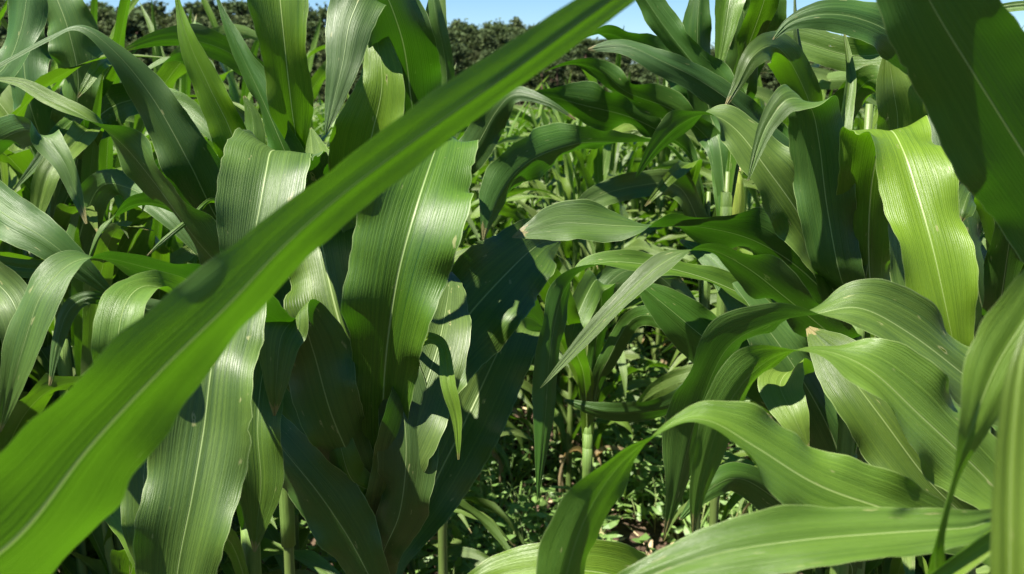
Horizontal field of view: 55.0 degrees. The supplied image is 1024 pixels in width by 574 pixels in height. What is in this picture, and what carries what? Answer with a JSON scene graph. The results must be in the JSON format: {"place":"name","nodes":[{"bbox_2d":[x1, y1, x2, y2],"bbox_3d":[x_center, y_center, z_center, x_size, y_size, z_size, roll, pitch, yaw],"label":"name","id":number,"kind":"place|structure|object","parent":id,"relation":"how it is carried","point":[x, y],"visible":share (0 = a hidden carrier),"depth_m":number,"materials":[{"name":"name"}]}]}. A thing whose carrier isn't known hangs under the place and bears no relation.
{"place":"outdoors","nodes":[
{"label":"outdoors","id":0,"kind":"place"},
{"bbox_2d":[58,278,873,573],"bbox_3d":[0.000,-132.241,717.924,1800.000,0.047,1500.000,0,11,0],"label":"soil ground","id":1,"kind":"structure","parent":0,"point":[640,528],"depth_m":3.60,"materials":[{"name":"brown soil"}]},
{"bbox_2d":[0,84,9,350],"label":"maize plant","id":2,"kind":"object","parent":1,"relation":"on","point":[4,174],"visible":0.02,"depth_m":1.79,"materials":[{"name":"green plant"}]},
{"bbox_2d":[0,0,109,344],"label":"maize plant","id":3,"kind":"object","parent":1,"relation":"on","point":[25,224],"visible":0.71,"depth_m":0.98,"materials":[{"name":"green plant"}]},
{"bbox_2d":[2,143,121,541],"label":"maize plant","id":4,"kind":"object","parent":1,"relation":"on","point":[12,183],"visible":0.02,"depth_m":1.77,"materials":[{"name":"green plant"}]},
{"bbox_2d":[0,49,137,573],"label":"maize plant","id":5,"kind":"object","parent":1,"relation":"on","point":[62,215],"visible":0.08,"depth_m":1.50,"materials":[{"name":"green plant"}]},
{"bbox_2d":[0,0,138,201],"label":"maize plant","id":6,"kind":"object","parent":1,"relation":"on","point":[19,161],"visible":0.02,"depth_m":1.60,"materials":[{"name":"green plant"}]},
{"bbox_2d":[0,54,162,452],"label":"maize plant","id":7,"kind":"object","parent":1,"relation":"on","point":[30,405],"visible":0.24,"depth_m":1.45,"materials":[{"name":"green plant"}]},
{"bbox_2d":[18,179,153,558],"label":"maize plant","id":8,"kind":"object","parent":1,"relation":"on","point":[90,547],"visible":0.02,"depth_m":1.60,"materials":[{"name":"green plant"}]},
{"bbox_2d":[52,74,135,573],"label":"maize plant","id":9,"kind":"object","parent":1,"relation":"on","point":[113,560],"visible":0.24,"depth_m":1.50,"materials":[{"name":"green plant"}]},
{"bbox_2d":[0,163,193,572],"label":"maize plant","id":10,"kind":"object","parent":1,"relation":"on","point":[34,375],"visible":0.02,"depth_m":1.68,"materials":[{"name":"green plant"}]},
{"bbox_2d":[0,245,195,559],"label":"maize plant","id":11,"kind":"object","parent":1,"relation":"on","point":[182,255],"visible":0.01,"depth_m":1.76,"materials":[{"name":"green plant"}]},
{"bbox_2d":[18,235,190,573],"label":"maize plant","id":12,"kind":"object","parent":1,"relation":"on","point":[94,566],"visible":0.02,"depth_m":1.63,"materials":[{"name":"green plant"}]},
{"bbox_2d":[48,217,169,391],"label":"maize plant","id":13,"kind":"object","parent":1,"relation":"on","point":[120,275],"visible":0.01,"depth_m":1.70,"materials":[{"name":"green plant"}]},
{"bbox_2d":[7,0,211,573],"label":"maize plant","id":14,"kind":"object","parent":1,"relation":"on","point":[101,189],"visible":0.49,"depth_m":1.44,"materials":[{"name":"green plant"}]},
{"bbox_2d":[0,216,234,573],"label":"maize plant","id":15,"kind":"object","parent":1,"relation":"on","point":[227,567],"visible":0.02,"depth_m":1.75,"materials":[{"name":"green plant"}]},
{"bbox_2d":[0,77,261,573],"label":"maize plant","id":16,"kind":"object","parent":1,"relation":"on","point":[123,304],"visible":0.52,"depth_m":0.87,"materials":[{"name":"green plant"}]},
{"bbox_2d":[0,4,262,558],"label":"maize plant","id":17,"kind":"object","parent":1,"relation":"on","point":[19,192],"visible":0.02,"depth_m":1.67,"materials":[{"name":"green plant"}]},
{"bbox_2d":[0,0,313,573],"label":"maize plant","id":18,"kind":"object","parent":1,"relation":"on","point":[277,80],"visible":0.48,"depth_m":1.01,"materials":[{"name":"green plant"}]},
{"bbox_2d":[0,0,314,573],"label":"maize plant","id":19,"kind":"object","parent":1,"relation":"on","point":[139,243],"visible":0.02,"depth_m":1.73,"materials":[{"name":"green plant"}]},
{"bbox_2d":[36,211,299,573],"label":"maize plant","id":20,"kind":"object","parent":1,"relation":"on","point":[43,355],"visible":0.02,"depth_m":1.62,"materials":[{"name":"green plant"}]},
{"bbox_2d":[26,225,336,573],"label":"maize plant","id":21,"kind":"object","parent":1,"relation":"on","point":[271,562],"visible":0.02,"depth_m":2.16,"materials":[{"name":"green plant"}]},
{"bbox_2d":[139,2,232,133],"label":"maize plant","id":22,"kind":"object","parent":1,"relation":"on","point":[151,29],"visible":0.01,"depth_m":3.09,"materials":[{"name":"green plant"}]},
{"bbox_2d":[113,142,284,573],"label":"maize plant","id":23,"kind":"object","parent":1,"relation":"on","point":[273,534],"visible":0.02,"depth_m":1.82,"materials":[{"name":"green plant"}]},
{"bbox_2d":[90,0,328,222],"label":"maize plant","id":24,"kind":"object","parent":1,"relation":"on","point":[170,73],"visible":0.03,"depth_m":2.08,"materials":[{"name":"green plant"}]},
{"bbox_2d":[110,9,327,556],"bbox_3d":[-0.898,0.096,2.883,1.215,1.757,0.483,10,15,43],"label":"maize plant","id":25,"kind":"object","parent":1,"relation":"on","point":[185,83],"visible":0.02,"depth_m":2.74,"materials":[{"name":"green plant"}]},
{"bbox_2d":[147,168,339,573],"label":"maize plant","id":26,"kind":"object","parent":1,"relation":"on","point":[315,561],"visible":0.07,"depth_m":1.70,"materials":[{"name":"green plant"}]},
{"bbox_2d":[191,0,325,135],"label":"maize plant","id":27,"kind":"object","parent":1,"relation":"on","point":[233,92],"visible":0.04,"depth_m":3.45,"materials":[{"name":"green plant"}]},
{"bbox_2d":[202,16,330,146],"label":"maize plant","id":28,"kind":"object","parent":1,"relation":"on","point":[312,48],"visible":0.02,"depth_m":4.36,"materials":[{"name":"green plant"}]},
{"bbox_2d":[257,61,363,144],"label":"maize plant","id":29,"kind":"object","parent":1,"relation":"on","point":[318,78],"depth_m":3.75,"materials":[{"name":"green plant"}]},
{"bbox_2d":[0,0,635,573],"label":"maize plant","id":30,"kind":"object","parent":1,"relation":"on","point":[82,448],"visible":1,"depth_m":0.38,"materials":[{"name":"green plant"}]},
{"bbox_2d":[234,521,453,570],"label":"maize plant","id":31,"kind":"object","parent":1,"relation":"on","point":[303,536],"visible":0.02,"depth_m":2.15,"materials":[{"name":"green plant"}]},
{"bbox_2d":[132,0,560,573],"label":"maize plant","id":32,"kind":"object","parent":1,"relation":"on","point":[380,349],"visible":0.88,"depth_m":0.93,"materials":[{"name":"green plant"}]},
{"bbox_2d":[218,499,514,573],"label":"maize plant","id":33,"kind":"object","parent":1,"relation":"on","point":[491,526],"visible":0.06,"depth_m":2.01,"materials":[{"name":"green plant"}]},
{"bbox_2d":[307,244,563,573],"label":"maize plant","id":34,"kind":"object","parent":1,"relation":"on","point":[526,385],"visible":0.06,"depth_m":2.72,"materials":[{"name":"green plant"}]},
{"bbox_2d":[338,105,542,477],"bbox_3d":[-0.314,0.063,3.228,0.952,1.695,0.388,6,12,28],"label":"maize plant","id":35,"kind":"object","parent":1,"relation":"on","point":[499,449],"visible":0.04,"depth_m":3.14,"materials":[{"name":"green plant"}]},
{"bbox_2d":[405,461,489,573],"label":"maize plant","id":36,"kind":"object","parent":1,"relation":"on","point":[458,541],"visible":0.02,"depth_m":2.72,"materials":[{"name":"green plant"}]},
{"bbox_2d":[403,497,524,573],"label":"maize plant","id":37,"kind":"object","parent":1,"relation":"on","point":[467,552],"visible":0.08,"depth_m":2.59,"materials":[{"name":"green plant"}]},
{"bbox_2d":[454,126,524,230],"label":"maize plant","id":38,"kind":"object","parent":1,"relation":"on","point":[512,214],"visible":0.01,"depth_m":3.77,"materials":[{"name":"green plant"}]},
{"bbox_2d":[426,0,575,573],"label":"maize plant","id":39,"kind":"object","parent":1,"relation":"on","point":[486,129],"visible":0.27,"depth_m":1.44,"materials":[{"name":"green plant"}]},
{"bbox_2d":[447,195,555,539],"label":"maize plant","id":40,"kind":"object","parent":1,"relation":"on","point":[476,214],"visible":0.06,"depth_m":2.84,"materials":[{"name":"green plant"}]},
{"bbox_2d":[457,125,568,492],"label":"maize plant","id":41,"kind":"object","parent":1,"relation":"on","point":[464,236],"visible":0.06,"depth_m":3.56,"materials":[{"name":"green plant"}]},
{"bbox_2d":[476,104,564,431],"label":"maize plant","id":42,"kind":"object","parent":1,"relation":"on","point":[527,394],"visible":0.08,"depth_m":4.34,"materials":[{"name":"green plant"}]},
{"bbox_2d":[263,321,799,573],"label":"weeds","id":43,"kind":"object","parent":1,"relation":"on","point":[491,489],"visible":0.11,"depth_m":3.56,"materials":[{"name":"green plant"}]},
{"bbox_2d":[471,101,593,466],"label":"maize plant","id":44,"kind":"object","parent":1,"relation":"on","point":[553,181],"visible":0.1,"depth_m":3.90,"materials":[{"name":"green plant"}]},
{"bbox_2d":[494,74,579,423],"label":"maize plant","id":45,"kind":"object","parent":1,"relation":"on","point":[498,152],"visible":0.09,"depth_m":4.34,"materials":[{"name":"green plant"}]},
{"bbox_2d":[465,130,651,479],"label":"maize plant","id":46,"kind":"object","parent":1,"relation":"on","point":[562,382],"visible":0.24,"depth_m":3.79,"materials":[{"name":"green plant"}]},
{"bbox_2d":[496,112,625,451],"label":"maize plant","id":47,"kind":"object","parent":1,"relation":"on","point":[515,138],"visible":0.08,"depth_m":4.04,"materials":[{"name":"green plant"}]},
{"bbox_2d":[437,339,688,559],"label":"dry leaf litter","id":48,"kind":"object","parent":1,"relation":"on","point":[650,542],"visible":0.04,"depth_m":3.61,"materials":[{"name":"beige plant"}]},
{"bbox_2d":[473,241,660,477],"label":"maize plant","id":49,"kind":"object","parent":1,"relation":"on","point":[592,368],"visible":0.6,"depth_m":1.47,"materials":[{"name":"green plant"}]},
{"bbox_2d":[471,109,683,492],"bbox_3d":[0.194,0.098,3.613,1.103,1.484,0.486,9,14,41],"label":"maize plant","id":50,"kind":"object","parent":1,"relation":"on","point":[567,435],"visible":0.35,"depth_m":3.62,"materials":[{"name":"green plant"}]},
{"bbox_2d":[528,105,628,441],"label":"maize plant","id":51,"kind":"object","parent":1,"relation":"on","point":[542,206],"visible":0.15,"depth_m":4.23,"materials":[{"name":"green plant"}]},
{"bbox_2d":[516,120,660,377],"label":"maize plant","id":52,"kind":"object","parent":1,"relation":"on","point":[640,345],"visible":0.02,"depth_m":4.74,"materials":[{"name":"green plant"}]},
{"bbox_2d":[532,73,651,498],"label":"maize plant","id":53,"kind":"object","parent":1,"relation":"on","point":[601,162],"visible":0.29,"depth_m":3.41,"materials":[{"name":"green plant"}]},
{"bbox_2d":[498,75,696,378],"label":"maize plant","id":54,"kind":"object","parent":1,"relation":"on","point":[515,111],"visible":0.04,"depth_m":4.33,"materials":[{"name":"green plant"}]},
{"bbox_2d":[494,85,716,470],"bbox_3d":[0.339,0.024,3.729,0.520,1.593,1.204,-9,14,-41],"label":"maize plant","id":55,"kind":"object","parent":1,"relation":"on","point":[610,389],"visible":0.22,"depth_m":3.60,"materials":[{"name":"green plant"}]},
{"bbox_2d":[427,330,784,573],"bbox_3d":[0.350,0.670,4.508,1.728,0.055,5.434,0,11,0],"label":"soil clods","id":56,"kind":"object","parent":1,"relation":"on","point":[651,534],"visible":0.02,"depth_m":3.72,"materials":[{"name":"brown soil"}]},
{"bbox_2d":[537,27,682,430],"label":"maize plant","id":57,"kind":"object","parent":1,"relation":"on","point":[644,234],"visible":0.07,"depth_m":4.17,"materials":[{"name":"green plant"}]},
{"bbox_2d":[479,81,744,532],"bbox_3d":[0.151,0.413,1.770,0.485,1.539,0.216,-3,11,-18],"label":"maize plant","id":58,"kind":"object","parent":1,"relation":"on","point":[597,108],"visible":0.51,"depth_m":1.62,"materials":[{"name":"green plant"}]},
{"bbox_2d":[514,125,712,463],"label":"maize plant","id":59,"kind":"object","parent":1,"relation":"on","point":[668,237],"visible":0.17,"depth_m":3.98,"materials":[{"name":"green plant"}]},
{"bbox_2d":[617,136,687,366],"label":"maize plant","id":60,"kind":"object","parent":1,"relation":"on","point":[633,204],"visible":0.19,"depth_m":4.99,"materials":[{"name":"green plant"}]},
{"bbox_2d":[615,79,710,377],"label":"maize plant","id":61,"kind":"object","parent":1,"relation":"on","point":[664,155],"visible":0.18,"depth_m":4.87,"materials":[{"name":"green plant"}]},
{"bbox_2d":[544,0,786,525],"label":"maize plant","id":62,"kind":"object","parent":1,"relation":"on","point":[740,25],"visible":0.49,"depth_m":1.49,"materials":[{"name":"green plant"}]},
{"bbox_2d":[625,142,714,366],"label":"maize plant","id":63,"kind":"object","parent":1,"relation":"on","point":[702,156],"visible":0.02,"depth_m":5.01,"materials":[{"name":"green plant"}]},
{"bbox_2d":[641,136,711,362],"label":"maize plant","id":64,"kind":"object","parent":1,"relation":"on","point":[695,287],"visible":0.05,"depth_m":5.06,"materials":[{"name":"green plant"}]},
{"bbox_2d":[609,143,761,364],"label":"maize plant","id":65,"kind":"object","parent":1,"relation":"on","point":[619,244],"visible":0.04,"depth_m":4.42,"materials":[{"name":"green plant"}]},
{"bbox_2d":[512,84,867,573],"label":"maize plant","id":66,"kind":"object","parent":1,"relation":"on","point":[795,234],"visible":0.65,"depth_m":0.99,"materials":[{"name":"green plant"}]},
{"bbox_2d":[628,97,780,514],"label":"maize plant","id":67,"kind":"object","parent":1,"relation":"on","point":[752,191],"visible":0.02,"depth_m":3.13,"materials":[{"name":"green plant"}]},
{"bbox_2d":[700,168,759,460],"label":"maize plant","id":68,"kind":"object","parent":1,"relation":"on","point":[705,172],"visible":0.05,"depth_m":3.84,"materials":[{"name":"green plant"}]},
{"bbox_2d":[588,0,879,573],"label":"maize plant","id":69,"kind":"object","parent":1,"relation":"on","point":[689,63],"visible":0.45,"depth_m":1.16,"materials":[{"name":"green plant"}]},
{"bbox_2d":[468,270,1023,573],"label":"maize plant","id":70,"kind":"object","parent":1,"relation":"on","point":[835,509],"visible":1,"depth_m":0.49,"materials":[{"name":"green plant"}]},
{"bbox_2d":[657,123,876,462],"bbox_3d":[0.937,0.130,2.961,1.090,1.665,0.462,-8,13,-36],"label":"maize plant","id":71,"kind":"object","parent":1,"relation":"on","point":[746,183],"visible":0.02,"depth_m":2.86,"materials":[{"name":"green plant"}]},
{"bbox_2d":[644,383,920,573],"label":"maize plant","id":72,"kind":"object","parent":1,"relation":"on","point":[665,391],"visible":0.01,"depth_m":2.06,"materials":[{"name":"green plant"}]},
{"bbox_2d":[693,34,877,516],"bbox_3d":[1.030,0.119,2.841,1.166,1.735,0.629,-8,15,-39],"label":"maize plant","id":73,"kind":"object","parent":1,"relation":"on","point":[764,94],"visible":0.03,"depth_m":2.63,"materials":[{"name":"green plant"}]},
{"bbox_2d":[636,246,986,573],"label":"maize plant","id":74,"kind":"object","parent":1,"relation":"on","point":[672,377],"visible":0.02,"depth_m":2.01,"materials":[{"name":"green plant"}]},
{"bbox_2d":[662,278,998,536],"bbox_3d":[0.289,0.637,0.892,0.272,1.420,0.354,8,13,35],"label":"maize plant","id":75,"kind":"object","parent":1,"relation":"on","point":[892,392],"visible":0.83,"depth_m":0.73,"materials":[{"name":"green plant"}]},
{"bbox_2d":[664,71,1023,573],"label":"maize plant","id":76,"kind":"object","parent":1,"relation":"on","point":[837,79],"visible":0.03,"depth_m":2.07,"materials":[{"name":"green plant"}]},
{"bbox_2d":[680,26,1023,573],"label":"maize plant","id":77,"kind":"object","parent":1,"relation":"on","point":[733,500],"visible":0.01,"depth_m":2.27,"materials":[{"name":"green plant"}]},
{"bbox_2d":[722,397,989,573],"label":"maize plant","id":78,"kind":"object","parent":1,"relation":"on","point":[981,568],"visible":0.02,"depth_m":1.99,"materials":[{"name":"green plant"}]},
{"bbox_2d":[761,67,983,234],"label":"maize plant","id":79,"kind":"object","parent":1,"relation":"on","point":[821,73],"visible":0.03,"depth_m":2.07,"materials":[{"name":"green plant"}]},
{"bbox_2d":[773,0,1023,573],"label":"maize plant","id":80,"kind":"object","parent":1,"relation":"on","point":[860,24],"visible":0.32,"depth_m":1.07,"materials":[{"name":"green plant"}]},
{"bbox_2d":[829,34,978,573],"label":"maize plant","id":81,"kind":"object","parent":1,"relation":"on","point":[909,227],"visible":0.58,"depth_m":0.82,"materials":[{"name":"green plant"}]},
{"bbox_2d":[889,234,985,573],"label":"maize plant","id":82,"kind":"object","parent":1,"relation":"on","point":[902,565],"visible":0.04,"depth_m":1.69,"materials":[{"name":"green plant"}]},
{"bbox_2d":[876,0,1023,262],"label":"maize plant","id":83,"kind":"object","parent":1,"relation":"on","point":[962,61],"visible":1,"depth_m":0.55,"materials":[{"name":"green plant"}]},
{"bbox_2d":[113,98,876,310],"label":"maize field","id":84,"kind":"structure","parent":0,"point":[320,119],"depth_m":5.54,"materials":[{"name":"green plant"}]},
{"bbox_2d":[192,65,864,123],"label":"hill","id":85,"kind":"structure","parent":0,"point":[519,104],"depth_m":91.78,"materials":[{"name":"green plant"}]},
{"bbox_2d":[90,7,113,35],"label":"leafy tree","id":86,"kind":"object","parent":85,"relation":"on","point":[102,16],"visible":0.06,"depth_m":98.42,"materials":[{"name":"green plant"}]},
{"bbox_2d":[102,12,138,43],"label":"leafy tree","id":87,"kind":"object","parent":85,"relation":"on","point":[112,21],"visible":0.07,"depth_m":94.67,"materials":[{"name":"green plant"}]},
{"bbox_2d":[125,37,153,70],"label":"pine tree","id":88,"kind":"object","parent":85,"relation":"on","point":[147,61],"visible":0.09,"depth_m":80.77,"materials":[{"name":"green plant"}]},
{"bbox_2d":[127,5,162,39],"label":"leafy tree","id":89,"kind":"object","parent":85,"relation":"on","point":[140,22],"visible":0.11,"depth_m":97.30,"materials":[{"name":"green wood"}]},
{"bbox_2d":[133,0,168,33],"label":"leafy tree","id":90,"kind":"object","parent":85,"relation":"on","point":[162,9],"visible":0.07,"depth_m":103.47,"materials":[{"name":"green plant"}]},
{"bbox_2d":[146,11,187,29],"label":"leafy tree","id":91,"kind":"object","parent":85,"relation":"on","point":[162,22],"visible":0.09,"depth_m":97.90,"materials":[{"name":"green wood"}]},
{"bbox_2d":[182,2,210,25],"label":"pine tree","id":92,"kind":"object","parent":85,"relation":"on","point":[195,7],"visible":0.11,"depth_m":105.02,"materials":[{"name":"green plant"}]},
{"bbox_2d":[211,0,249,24],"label":"leafy tree","id":93,"kind":"object","parent":85,"relation":"on","point":[241,7],"visible":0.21,"depth_m":103.30,"materials":[{"name":"green wood"}]},
{"bbox_2d":[306,21,324,101],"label":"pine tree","id":94,"kind":"object","parent":85,"relation":"on","point":[311,27],"visible":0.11,"depth_m":96.53,"materials":[{"name":"green plant"}]},
{"bbox_2d":[313,50,325,102],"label":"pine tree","id":95,"kind":"object","parent":85,"relation":"on","point":[322,55],"visible":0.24,"depth_m":85.92,"materials":[{"name":"green plant"}]},
{"bbox_2d":[451,40,473,75],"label":"leafy tree","id":96,"kind":"object","parent":85,"relation":"on","point":[456,48],"visible":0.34,"depth_m":83.37,"materials":[{"name":"green wood"}]},
{"bbox_2d":[450,18,488,51],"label":"leafy tree","id":97,"kind":"object","parent":85,"relation":"on","point":[464,28],"visible":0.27,"depth_m":106.35,"materials":[{"name":"green wood"}]},
{"bbox_2d":[460,33,482,70],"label":"leafy tree","id":98,"kind":"object","parent":85,"relation":"on","point":[471,41],"visible":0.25,"depth_m":93.16,"materials":[{"name":"green plant"}]},
{"bbox_2d":[477,29,502,51],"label":"leafy tree","id":99,"kind":"object","parent":85,"relation":"on","point":[487,36],"visible":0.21,"depth_m":91.60,"materials":[{"name":"green plant"}]},
{"bbox_2d":[488,24,509,49],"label":"leafy tree","id":100,"kind":"object","parent":85,"relation":"on","point":[499,32],"visible":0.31,"depth_m":96.05,"materials":[{"name":"green plant"}]},
{"bbox_2d":[525,62,565,108],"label":"leafy tree","id":101,"kind":"object","parent":85,"relation":"on","point":[542,75],"visible":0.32,"depth_m":81.42,"materials":[{"name":"green wood"}]},
{"bbox_2d":[544,55,569,86],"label":"leafy tree","id":102,"kind":"object","parent":85,"relation":"on","point":[557,71],"visible":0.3,"depth_m":86.90,"materials":[{"name":"green wood"}]},
{"bbox_2d":[561,58,587,83],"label":"pine tree","id":103,"kind":"object","parent":85,"relation":"on","point":[577,73],"visible":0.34,"depth_m":79.39,"materials":[{"name":"green plant"}]},
{"bbox_2d":[563,37,609,83],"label":"leafy tree","id":104,"kind":"object","parent":85,"relation":"on","point":[585,43],"visible":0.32,"depth_m":90.66,"materials":[{"name":"green wood"}]},
{"bbox_2d":[626,63,644,84],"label":"leafy tree","id":105,"kind":"object","parent":85,"relation":"on","point":[639,68],"visible":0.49,"depth_m":85.36,"materials":[{"name":"green plant"}]},
{"bbox_2d":[762,67,780,91],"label":"leafy tree","id":106,"kind":"object","parent":85,"relation":"on","point":[775,85],"visible":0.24,"depth_m":85.26,"materials":[{"name":"green plant"}]},
{"bbox_2d":[83,0,1023,62],"label":"sky","id":107,"kind":"structure","parent":0,"point":[477,12],"materials":[{"name":"blue"}]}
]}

